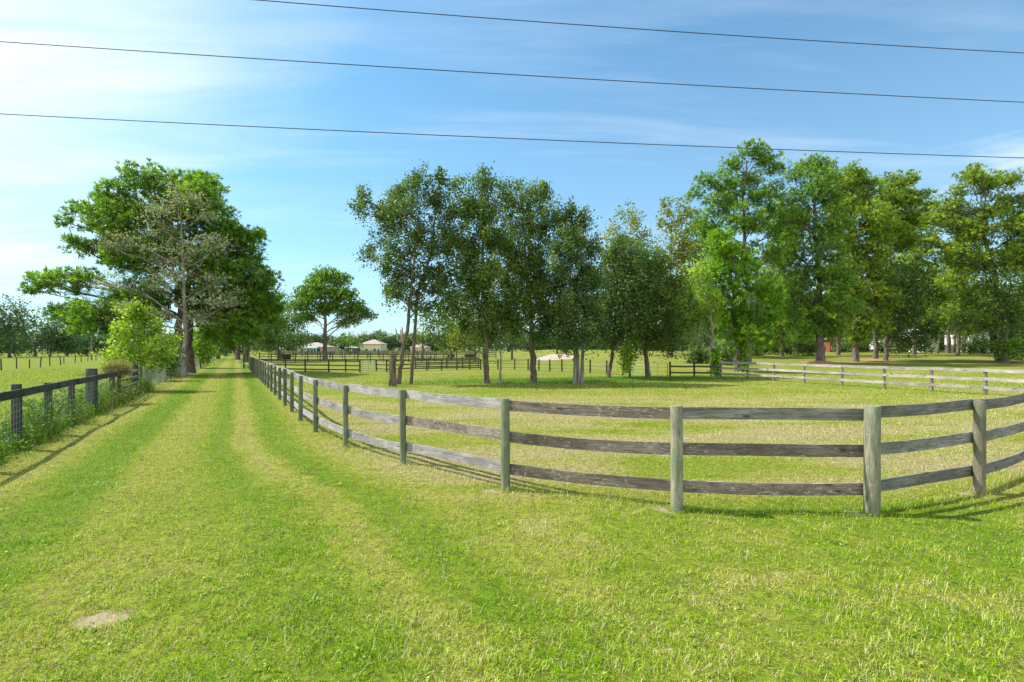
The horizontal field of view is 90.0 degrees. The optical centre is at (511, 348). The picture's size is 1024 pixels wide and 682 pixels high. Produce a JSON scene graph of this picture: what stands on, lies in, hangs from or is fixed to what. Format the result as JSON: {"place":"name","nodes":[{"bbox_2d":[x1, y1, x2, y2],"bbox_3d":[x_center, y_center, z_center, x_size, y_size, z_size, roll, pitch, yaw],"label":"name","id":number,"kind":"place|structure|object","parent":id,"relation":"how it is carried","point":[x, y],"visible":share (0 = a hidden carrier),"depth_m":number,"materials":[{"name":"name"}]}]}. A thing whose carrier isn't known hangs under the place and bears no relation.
{"place":"outdoors","nodes":[
{"label":"outdoors","id":0,"kind":"place"},
{"bbox_2d":[0,367,169,434],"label":"pasture grass","id":1,"kind":"structure","parent":0,"point":[38,373],"depth_m":34.15,"materials":[{"name":"green plant"}]},
{"bbox_2d":[0,113,1021,157],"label":"power cable","id":2,"kind":"object","parent":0,"point":[495,137],"visible":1,"depth_m":16.99,"materials":[{"name":"black metal"}]},
{"bbox_2d":[0,349,1023,681],"bbox_3d":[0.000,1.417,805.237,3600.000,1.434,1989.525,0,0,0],"label":"ground","id":3,"kind":"structure","parent":0,"point":[444,507],"depth_m":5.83,"materials":[{"name":"plant"}]},
{"bbox_2d":[0,304,24,350],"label":"tree","id":4,"kind":"object","parent":3,"relation":"on","point":[2,319],"visible":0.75,"depth_m":118.78,"materials":[{"name":"green plant"}]},
{"bbox_2d":[0,293,42,357],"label":"tree","id":5,"kind":"object","parent":3,"relation":"on","point":[9,336],"visible":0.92,"depth_m":119.72,"materials":[{"name":"green plant"}]},
{"bbox_2d":[14,313,61,356],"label":"tree","id":6,"kind":"object","parent":3,"relation":"on","point":[44,338],"visible":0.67,"depth_m":135.00,"materials":[{"name":"green plant"}]},
{"bbox_2d":[33,312,69,355],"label":"tree","id":7,"kind":"object","parent":3,"relation":"on","point":[52,323],"visible":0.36,"depth_m":140.07,"materials":[{"name":"green plant"}]},
{"bbox_2d":[0,354,105,369],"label":"pasture wire fence","id":8,"kind":"object","parent":3,"relation":"on","point":[41,360],"visible":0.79,"depth_m":57.58,"materials":[{"name":"black metal"}]},
{"bbox_2d":[0,368,117,454],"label":"black wire fence","id":9,"kind":"object","parent":3,"relation":"on","point":[16,394],"visible":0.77,"depth_m":12.44,"materials":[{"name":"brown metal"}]},
{"bbox_2d":[33,320,87,355],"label":"tree","id":10,"kind":"object","parent":3,"relation":"on","point":[72,343],"visible":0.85,"depth_m":139.02,"materials":[{"name":"green plant"}]},
{"bbox_2d":[0,374,159,466],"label":"fence weeds","id":11,"kind":"object","parent":3,"relation":"on","point":[73,420],"visible":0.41,"depth_m":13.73,"materials":[{"name":"green plant"}]},
{"bbox_2d":[63,332,104,355],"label":"tree","id":12,"kind":"object","parent":3,"relation":"on","point":[86,343],"visible":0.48,"depth_m":149.29,"materials":[{"name":"green plant"}]},
{"bbox_2d":[87,333,126,355],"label":"tree","id":13,"kind":"object","parent":3,"relation":"on","point":[101,344],"visible":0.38,"depth_m":149.23,"materials":[{"name":"green plant"}]},
{"bbox_2d":[17,157,197,358],"bbox_3d":[-33.146,-6.594,41.483,14.531,17.704,7.331,0,0,0],"label":"pine tree","id":14,"kind":"object","parent":3,"relation":"on","point":[84,316],"visible":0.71,"depth_m":40.93,"materials":[{"name":"green plant"}]},
{"bbox_2d":[0,326,236,352],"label":"woods","id":15,"kind":"object","parent":3,"relation":"on","point":[6,351],"visible":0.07,"depth_m":230.75,"materials":[{"name":"green plant"}]},
{"bbox_2d":[98,352,143,404],"bbox_3d":[-15.053,1.117,19.526,1.934,2.034,1.730,0,0,0],"label":"dead vine heap","id":16,"kind":"object","parent":3,"relation":"on","point":[122,367],"visible":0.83,"depth_m":19.41,"materials":[{"name":"beige plant"}]},
{"bbox_2d":[117,363,137,399],"bbox_3d":[-16.223,1.450,21.665,0.245,1.600,3.767,0,0,-29],"label":"board fence section","id":17,"kind":"object","parent":3,"relation":"on","point":[134,375],"visible":0.42,"depth_m":22.40,"materials":[{"name":"grey wood"}]},
{"bbox_2d":[88,297,185,379],"bbox_3d":[-18.393,-0.187,25.260,4.214,4.888,3.046,0,0,0],"label":"leafy shrub","id":18,"kind":"object","parent":3,"relation":"on","point":[136,314],"visible":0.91,"depth_m":25.13,"materials":[{"name":"green plant"}]},
{"bbox_2d":[142,346,189,380],"bbox_3d":[-22.485,0.944,32.958,2.873,2.615,2.448,0,0,0],"label":"dark shrub","id":19,"kind":"object","parent":3,"relation":"on","point":[174,366],"visible":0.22,"depth_m":33.06,"materials":[{"name":"green plant"}]},
{"bbox_2d":[88,180,248,375],"bbox_3d":[-25.873,-5.084,39.548,11.534,14.682,6.298,0,0,0],"label":"half bare tree","id":20,"kind":"object","parent":3,"relation":"on","point":[160,262],"visible":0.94,"depth_m":38.90,"materials":[{"name":"green plant"}]},
{"bbox_2d":[139,356,212,388],"bbox_3d":[-37.504,1.500,61.217,0.212,1.506,83.804,0,0,-28],"label":"green wire fence","id":21,"kind":"object","parent":3,"relation":"on","point":[158,380],"visible":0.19,"depth_m":28.70,"materials":[{"name":"green metal"}]},
{"bbox_2d":[192,317,221,367],"bbox_3d":[-33.260,-0.852,55.420,3.560,6.223,4.311,0,0,0],"label":"hedge shrub","id":22,"kind":"object","parent":3,"relation":"on","point":[202,350],"visible":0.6,"depth_m":54.89,"materials":[{"name":"green plant"}]},
{"bbox_2d":[193,339,224,356],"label":"lane thicket","id":23,"kind":"object","parent":3,"relation":"on","point":[217,348],"visible":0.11,"depth_m":87.79,"materials":[{"name":"green plant"}]},
{"bbox_2d":[193,326,240,358],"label":"live oak","id":24,"kind":"object","parent":3,"relation":"on","point":[225,350],"visible":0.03,"depth_m":104.39,"materials":[{"name":"green plant"}]},
{"bbox_2d":[154,168,289,372],"bbox_3d":[-25.137,-6.725,43.865,11.630,18.001,9.983,0,0,-25],"label":"pine tree","id":25,"kind":"object","parent":3,"relation":"on","point":[258,280],"visible":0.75,"depth_m":42.93,"materials":[{"name":"green plant"}]},
{"bbox_2d":[210,333,256,355],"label":"lane end tree","id":26,"kind":"object","parent":3,"relation":"on","point":[226,354],"visible":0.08,"depth_m":150.09,"materials":[{"name":"green plant"}]},
{"bbox_2d":[217,335,263,359],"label":"live oak","id":27,"kind":"object","parent":3,"relation":"on","point":[237,354],"visible":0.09,"depth_m":97.87,"materials":[{"name":"green plant"}]},
{"bbox_2d":[228,279,305,361],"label":"live oak","id":28,"kind":"object","parent":3,"relation":"on","point":[274,331],"visible":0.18,"depth_m":79.87,"materials":[{"name":"green plant"}]},
{"bbox_2d":[251,294,316,358],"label":"live oak","id":29,"kind":"object","parent":3,"relation":"on","point":[294,317],"visible":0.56,"depth_m":91.69,"materials":[{"name":"green plant"}]},
{"bbox_2d":[263,359,360,372],"bbox_3d":[-18.816,1.625,46.630,11.750,1.252,0.517,0,0,19],"label":"brown board fence","id":30,"kind":"object","parent":3,"relation":"on","point":[328,365],"visible":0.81,"depth_m":46.17,"materials":[{"name":"brown wood"}]},
{"bbox_2d":[363,360,374,370],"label":"farm gate","id":31,"kind":"structure","parent":30,"relation":"attached to","point":[368,364],"depth_m":46.34,"materials":[{"name":"metal"}]},
{"bbox_2d":[297,342,334,353],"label":"ranch house","id":32,"kind":"structure","parent":3,"relation":"on","point":[318,345],"depth_m":190.00,"materials":[{"name":"beige"}]},
{"bbox_2d":[286,264,379,358],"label":"round pine","id":33,"kind":"object","parent":3,"relation":"on","point":[313,290],"visible":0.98,"depth_m":94.71,"materials":[{"name":"green plant"}]},
{"bbox_2d":[327,331,366,353],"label":"hedgerow tree","id":34,"kind":"object","parent":3,"relation":"on","point":[342,338],"visible":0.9,"depth_m":209.59,"materials":[{"name":"green plant"}]},
{"bbox_2d":[259,353,447,361],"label":"paddock fence","id":35,"kind":"object","parent":3,"relation":"on","point":[357,356],"visible":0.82,"depth_m":80.16,"materials":[{"name":"brown wood"}]},
{"bbox_2d":[281,350,447,353],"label":"farthest paddock fence","id":36,"kind":"object","parent":3,"relation":"on","point":[374,350],"visible":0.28,"depth_m":199.75,"materials":[{"name":"brown wood"}]},
{"bbox_2d":[360,339,387,349],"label":"cream house","id":37,"kind":"structure","parent":3,"relation":"on","point":[373,344],"depth_m":230.00,"materials":[{"name":"beige paint"}]},
{"bbox_2d":[275,351,482,355],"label":"third paddock fence","id":38,"kind":"object","parent":3,"relation":"on","point":[372,351],"visible":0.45,"depth_m":143.97,"materials":[{"name":"wood"}]},
{"bbox_2d":[268,352,495,358],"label":"second paddock fence","id":39,"kind":"object","parent":3,"relation":"on","point":[367,354],"visible":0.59,"depth_m":107.63,"materials":[{"name":"wood"}]},
{"bbox_2d":[388,355,395,386],"bbox_3d":[-6.637,1.262,28.476,0.521,1.876,0.568,0,0,0],"label":"dead stump","id":40,"kind":"object","parent":3,"relation":"on","point":[392,371],"visible":0.9,"depth_m":28.33,"materials":[{"name":"wood"}]},
{"bbox_2d":[345,159,460,384],"bbox_3d":[-6.334,-4.444,29.931,6.939,13.413,4.569,0,0,0],"label":"oak tree","id":41,"kind":"object","parent":3,"relation":"on","point":[391,213],"visible":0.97,"depth_m":29.73,"materials":[{"name":"green plant"}]},
{"bbox_2d":[409,344,430,353],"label":"tan barn","id":42,"kind":"structure","parent":3,"relation":"on","point":[418,347],"depth_m":215.00,"materials":[{"name":"beige"}]},
{"bbox_2d":[375,359,480,371],"bbox_3d":[-7.538,1.635,48.667,10.353,1.233,2.498,0,0,-20],"label":"brown cross fence","id":43,"kind":"object","parent":3,"relation":"on","point":[427,364],"visible":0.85,"depth_m":49.53,"materials":[{"name":"brown wood"}]},
{"bbox_2d":[407,300,457,357],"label":"background tree","id":44,"kind":"object","parent":3,"relation":"on","point":[448,327],"visible":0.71,"depth_m":87.83,"materials":[{"name":"green plant"}]},
{"bbox_2d":[415,357,478,368],"bbox_3d":[-6.649,1.575,54.178,7.102,1.354,1.210,0,0,-23],"label":"cross fence","id":45,"kind":"object","parent":3,"relation":"on","point":[462,365],"visible":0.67,"depth_m":53.76,"materials":[{"name":"brown wood"}]},
{"bbox_2d":[430,319,468,357],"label":"background tree","id":46,"kind":"object","parent":3,"relation":"on","point":[460,348],"visible":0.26,"depth_m":93.98,"materials":[{"name":"green plant"}]},
{"bbox_2d":[249,329,654,351],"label":"woods","id":47,"kind":"object","parent":3,"relation":"on","point":[391,341],"visible":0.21,"depth_m":334.08,"materials":[{"name":"green plant"}]},
{"bbox_2d":[443,310,488,360],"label":"background tree","id":48,"kind":"object","parent":3,"relation":"on","point":[458,340],"visible":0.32,"depth_m":83.78,"materials":[{"name":"green plant"}]},
{"bbox_2d":[420,160,523,383],"bbox_3d":[-2.144,-4.484,30.460,6.044,13.497,5.365,0,0,16],"label":"oak tree","id":49,"kind":"object","parent":3,"relation":"on","point":[476,280],"visible":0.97,"depth_m":29.83,"materials":[{"name":"green plant"}]},
{"bbox_2d":[488,289,531,383],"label":"oak sapling","id":50,"kind":"object","parent":3,"relation":"on","point":[513,306],"visible":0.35,"depth_m":30.44,"materials":[{"name":"green plant"}]},
{"bbox_2d":[491,322,529,358],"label":"background tree","id":51,"kind":"object","parent":3,"relation":"on","point":[518,343],"visible":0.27,"depth_m":99.65,"materials":[{"name":"green plant"}]},
{"bbox_2d":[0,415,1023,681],"bbox_3d":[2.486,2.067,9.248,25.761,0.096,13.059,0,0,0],"label":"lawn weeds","id":52,"kind":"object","parent":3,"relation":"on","point":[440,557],"visible":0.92,"depth_m":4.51,"materials":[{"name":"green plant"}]},
{"bbox_2d":[484,170,564,382],"bbox_3d":[0.872,-4.229,32.033,5.726,12.975,4.937,0,0,13],"label":"oak tree","id":53,"kind":"object","parent":3,"relation":"on","point":[532,293],"visible":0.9,"depth_m":31.03,"materials":[{"name":"green plant"}]},
{"bbox_2d":[481,358,623,374],"bbox_3d":[3.409,1.592,46.738,16.504,1.319,1.956,0,0,43],"label":"thin rail fence","id":54,"kind":"object","parent":3,"relation":"on","point":[549,364],"visible":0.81,"depth_m":47.54,"materials":[{"name":"wood"}]},
{"bbox_2d":[537,354,573,359],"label":"clay bank","id":55,"kind":"structure","parent":3,"relation":"on","point":[552,357],"depth_m":93.84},
{"bbox_2d":[530,195,620,383],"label":"oak tree","id":56,"kind":"object","parent":3,"relation":"on","point":[571,241],"visible":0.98,"depth_m":30.05,"materials":[{"name":"green plant"}]},
{"bbox_2d":[587,223,658,377],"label":"oak tree","id":57,"kind":"object","parent":3,"relation":"on","point":[630,266],"visible":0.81,"depth_m":34.49,"materials":[{"name":"green plant"}]},
{"bbox_2d":[616,333,641,376],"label":"oak sapling","id":58,"kind":"object","parent":3,"relation":"on","point":[628,359],"visible":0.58,"depth_m":36.72,"materials":[{"name":"green plant"}]},
{"bbox_2d":[599,201,661,354],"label":"background tree","id":59,"kind":"object","parent":3,"relation":"on","point":[636,225],"visible":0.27,"depth_m":84.86,"materials":[{"name":"green plant"}]},
{"bbox_2d":[248,356,1023,515],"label":"paddock fence","id":60,"kind":"object","parent":3,"relation":"on","point":[872,449],"visible":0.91,"depth_m":7.16,"materials":[{"name":"grey wood"}]},
{"bbox_2d":[269,379,1023,516],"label":"fence line grass","id":61,"kind":"structure","parent":3,"relation":"on","point":[745,513],"depth_m":7.25,"materials":[{"name":"green plant"}]},
{"bbox_2d":[624,239,705,377],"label":"oak tree","id":62,"kind":"object","parent":3,"relation":"on","point":[673,299],"visible":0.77,"depth_m":35.77,"materials":[{"name":"green plant"}]},
{"bbox_2d":[652,269,696,351],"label":"woodland tree","id":63,"kind":"object","parent":3,"relation":"on","point":[680,347],"visible":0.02,"depth_m":118.18,"materials":[{"name":"green plant"}]},
{"bbox_2d":[654,195,702,356],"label":"background tree","id":64,"kind":"object","parent":3,"relation":"on","point":[683,243],"visible":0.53,"depth_m":74.29,"materials":[{"name":"green plant"}]},
{"bbox_2d":[669,362,721,377],"bbox_3d":[13.196,1.600,36.905,3.589,1.302,0.360,0,0,18],"label":"dim board fence","id":65,"kind":"object","parent":3,"relation":"on","point":[693,372],"visible":0.87,"depth_m":36.98,"materials":[{"name":"wood"}]},
{"bbox_2d":[677,345,714,362],"bbox_3d":[21.060,0.489,58.235,4.459,2.637,3.624,0,0,0],"label":"shade shrub","id":66,"kind":"object","parent":3,"relation":"on","point":[701,355],"visible":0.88,"depth_m":57.51,"materials":[{"name":"green plant"}]},
{"bbox_2d":[683,328,719,349],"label":"shade shrub","id":67,"kind":"object","parent":3,"relation":"on","point":[697,342],"visible":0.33,"depth_m":95.77,"materials":[{"name":"green plant"}]},
{"bbox_2d":[676,207,727,348],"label":"pine","id":68,"kind":"object","parent":3,"relation":"on","point":[704,337],"visible":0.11,"depth_m":77.80,"materials":[{"name":"green plant"}]},
{"bbox_2d":[678,254,738,377],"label":"tree","id":69,"kind":"object","parent":3,"relation":"on","point":[709,319],"visible":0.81,"depth_m":37.13,"materials":[{"name":"green plant"}]},
{"bbox_2d":[704,339,735,364],"bbox_3d":[22.998,0.203,54.607,4.340,3.334,3.470,0,0,0],"label":"shade shrub","id":70,"kind":"object","parent":3,"relation":"on","point":[728,355],"visible":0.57,"depth_m":54.51,"materials":[{"name":"green plant"}]},
{"bbox_2d":[683,137,793,361],"bbox_3d":[24.752,-10.459,55.977,11.383,24.640,8.147,0,0,23],"label":"pine tree","id":71,"kind":"object","parent":3,"relation":"on","point":[730,200],"visible":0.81,"depth_m":55.68,"materials":[{"name":"green plant"}]},
{"bbox_2d":[687,226,789,371],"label":"tree","id":72,"kind":"object","parent":3,"relation":"on","point":[764,295],"visible":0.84,"depth_m":43.34,"materials":[{"name":"green plant"}]},
{"bbox_2d":[751,343,768,355],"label":"shade shrub","id":73,"kind":"object","parent":3,"relation":"on","point":[756,353],"visible":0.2,"depth_m":79.69,"materials":[{"name":"green plant"}]},
{"bbox_2d":[751,199,808,355],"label":"pine","id":74,"kind":"object","parent":3,"relation":"on","point":[782,342],"visible":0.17,"depth_m":79.93,"materials":[{"name":"green plant"}]},
{"bbox_2d":[766,334,799,354],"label":"shade shrub","id":75,"kind":"object","parent":3,"relation":"on","point":[775,351],"visible":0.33,"depth_m":84.73,"materials":[{"name":"green plant"}]},
{"bbox_2d":[791,337,816,355],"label":"shade shrub","id":76,"kind":"object","parent":3,"relation":"on","point":[810,348],"visible":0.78,"depth_m":79.66,"materials":[{"name":"green plant"}]},
{"bbox_2d":[610,299,1000,350],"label":"woods","id":77,"kind":"object","parent":3,"relation":"on","point":[689,341],"visible":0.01,"depth_m":161.00,"materials":[{"name":"green plant"}]},
{"bbox_2d":[760,151,868,360],"bbox_3d":[33.793,-10.294,58.039,10.857,24.223,8.570,0,0,0],"label":"pine tree","id":78,"kind":"object","parent":3,"relation":"on","point":[799,216],"visible":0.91,"depth_m":57.07,"materials":[{"name":"green plant"}]},
{"bbox_2d":[801,361,840,363],"bbox_3d":[35.003,1.518,57.827,5.004,0.320,3.789,0,0,0],"label":"needle mound","id":79,"kind":"object","parent":3,"relation":"on","point":[819,362],"visible":0.94,"depth_m":57.07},
{"bbox_2d":[813,338,851,351],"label":"red shed","id":80,"kind":"structure","parent":3,"relation":"on","point":[829,346],"depth_m":105.36,"materials":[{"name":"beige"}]},
{"bbox_2d":[811,209,864,354],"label":"pine","id":81,"kind":"object","parent":3,"relation":"on","point":[838,351],"visible":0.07,"depth_m":83.78,"materials":[{"name":"green plant"}]},
{"bbox_2d":[831,339,852,352],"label":"shade shrub","id":82,"kind":"object","parent":3,"relation":"on","point":[844,347],"visible":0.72,"depth_m":97.38,"materials":[{"name":"green plant"}]},
{"bbox_2d":[843,336,873,351],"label":"shade shrub","id":83,"kind":"object","parent":3,"relation":"on","point":[864,348],"visible":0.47,"depth_m":99.73,"materials":[{"name":"green plant"}]},
{"bbox_2d":[823,158,905,361],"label":"pine tree","id":84,"kind":"object","parent":3,"relation":"on","point":[875,217],"visible":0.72,"depth_m":61.03,"materials":[{"name":"green plant"}]},
{"bbox_2d":[720,362,1023,394],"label":"bleached paddock fence","id":85,"kind":"object","parent":3,"relation":"on","point":[985,378],"visible":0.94,"depth_m":26.70,"materials":[{"name":"white wood"}]},
{"bbox_2d":[872,338,895,352],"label":"shade shrub","id":86,"kind":"object","parent":3,"relation":"on","point":[881,349],"visible":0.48,"depth_m":93.52,"materials":[{"name":"green plant"}]},
{"bbox_2d":[882,339,911,353],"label":"shade shrub","id":87,"kind":"object","parent":3,"relation":"on","point":[893,348],"visible":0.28,"depth_m":91.79,"materials":[{"name":"green plant"}]},
{"bbox_2d":[864,168,939,358],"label":"pine tree","id":88,"kind":"object","parent":3,"relation":"on","point":[903,197],"visible":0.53,"depth_m":64.81,"materials":[{"name":"green plant"}]},
{"bbox_2d":[862,261,946,360],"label":"oak tree","id":89,"kind":"object","parent":3,"relation":"on","point":[900,335],"visible":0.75,"depth_m":63.49,"materials":[{"name":"green plant"}]},
{"bbox_2d":[889,196,957,354],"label":"pine","id":90,"kind":"object","parent":3,"relation":"on","point":[920,252],"visible":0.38,"depth_m":85.16,"materials":[{"name":"green plant"}]},
{"bbox_2d":[908,329,939,351],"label":"arched window house","id":91,"kind":"structure","parent":3,"relation":"on","point":[935,346],"depth_m":100.00,"materials":[{"name":"white"}]},
{"bbox_2d":[923,287,952,353],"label":"backyard tree","id":92,"kind":"object","parent":3,"relation":"on","point":[940,338],"visible":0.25,"depth_m":91.64,"materials":[{"name":"green plant"}]},
{"bbox_2d":[917,255,981,352],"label":"backyard tree","id":93,"kind":"object","parent":3,"relation":"on","point":[948,345],"visible":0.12,"depth_m":94.61,"materials":[{"name":"green plant"}]},
{"bbox_2d":[928,217,993,355],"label":"pine","id":94,"kind":"object","parent":3,"relation":"on","point":[963,281],"visible":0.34,"depth_m":80.79,"materials":[{"name":"green plant"}]},
{"bbox_2d":[947,336,985,353],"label":"shade shrub","id":95,"kind":"object","parent":3,"relation":"on","point":[971,349],"visible":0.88,"depth_m":87.69,"materials":[{"name":"green plant"}]},
{"bbox_2d":[946,278,988,351],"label":"backyard tree","id":96,"kind":"object","parent":3,"relation":"on","point":[965,338],"visible":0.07,"depth_m":94.37,"materials":[{"name":"green plant"}]},
{"bbox_2d":[913,162,1023,360],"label":"spreading pine","id":97,"kind":"object","parent":3,"relation":"on","point":[1010,256],"visible":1,"depth_m":59.18,"materials":[{"name":"green plant"}]},
{"bbox_2d":[944,331,997,352],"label":"white shed","id":98,"kind":"structure","parent":3,"relation":"on","point":[952,341],"depth_m":99.58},
{"bbox_2d":[950,272,1006,329],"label":"backyard tree","id":99,"kind":"object","parent":3,"relation":"on","point":[989,291],"visible":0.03,"depth_m":104.36,"materials":[{"name":"green plant"}]},
{"bbox_2d":[942,268,1023,362],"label":"live oak","id":100,"kind":"object","parent":3,"relation":"on","point":[1012,346],"visible":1,"depth_m":58.06,"materials":[{"name":"green plant"}]},
{"bbox_2d":[972,338,1001,353],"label":"shade shrub","id":101,"kind":"object","parent":3,"relation":"on","point":[988,348],"visible":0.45,"depth_m":91.74,"materials":[{"name":"green plant"}]},
{"bbox_2d":[981,361,1023,362],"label":"needle mound","id":102,"kind":"object","parent":3,"relation":"on","point":[1001,361],"visible":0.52,"depth_m":59.19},
{"bbox_2d":[994,214,1023,337],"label":"pine","id":103,"kind":"object","parent":3,"relation":"on","point":[1021,275],"visible":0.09,"depth_m":79.96,"materials":[{"name":"green plant"}]},
{"bbox_2d":[0,41,1023,102],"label":"power cable","id":104,"kind":"object","parent":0,"point":[491,73],"visible":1,"depth_m":16.34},
{"bbox_2d":[0,0,1023,348],"label":"sky","id":105,"kind":"structure","parent":0,"point":[296,185],"materials":[{"name":"blue"}]},
{"bbox_2d":[304,373,833,387],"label":"uncut grass","id":106,"kind":"structure","parent":0,"point":[568,380],"depth_m":33.38,"materials":[{"name":"green plant"}]},
{"bbox_2d":[257,0,1022,52],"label":"power cable","id":107,"kind":"object","parent":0,"point":[629,28],"visible":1,"depth_m":16.62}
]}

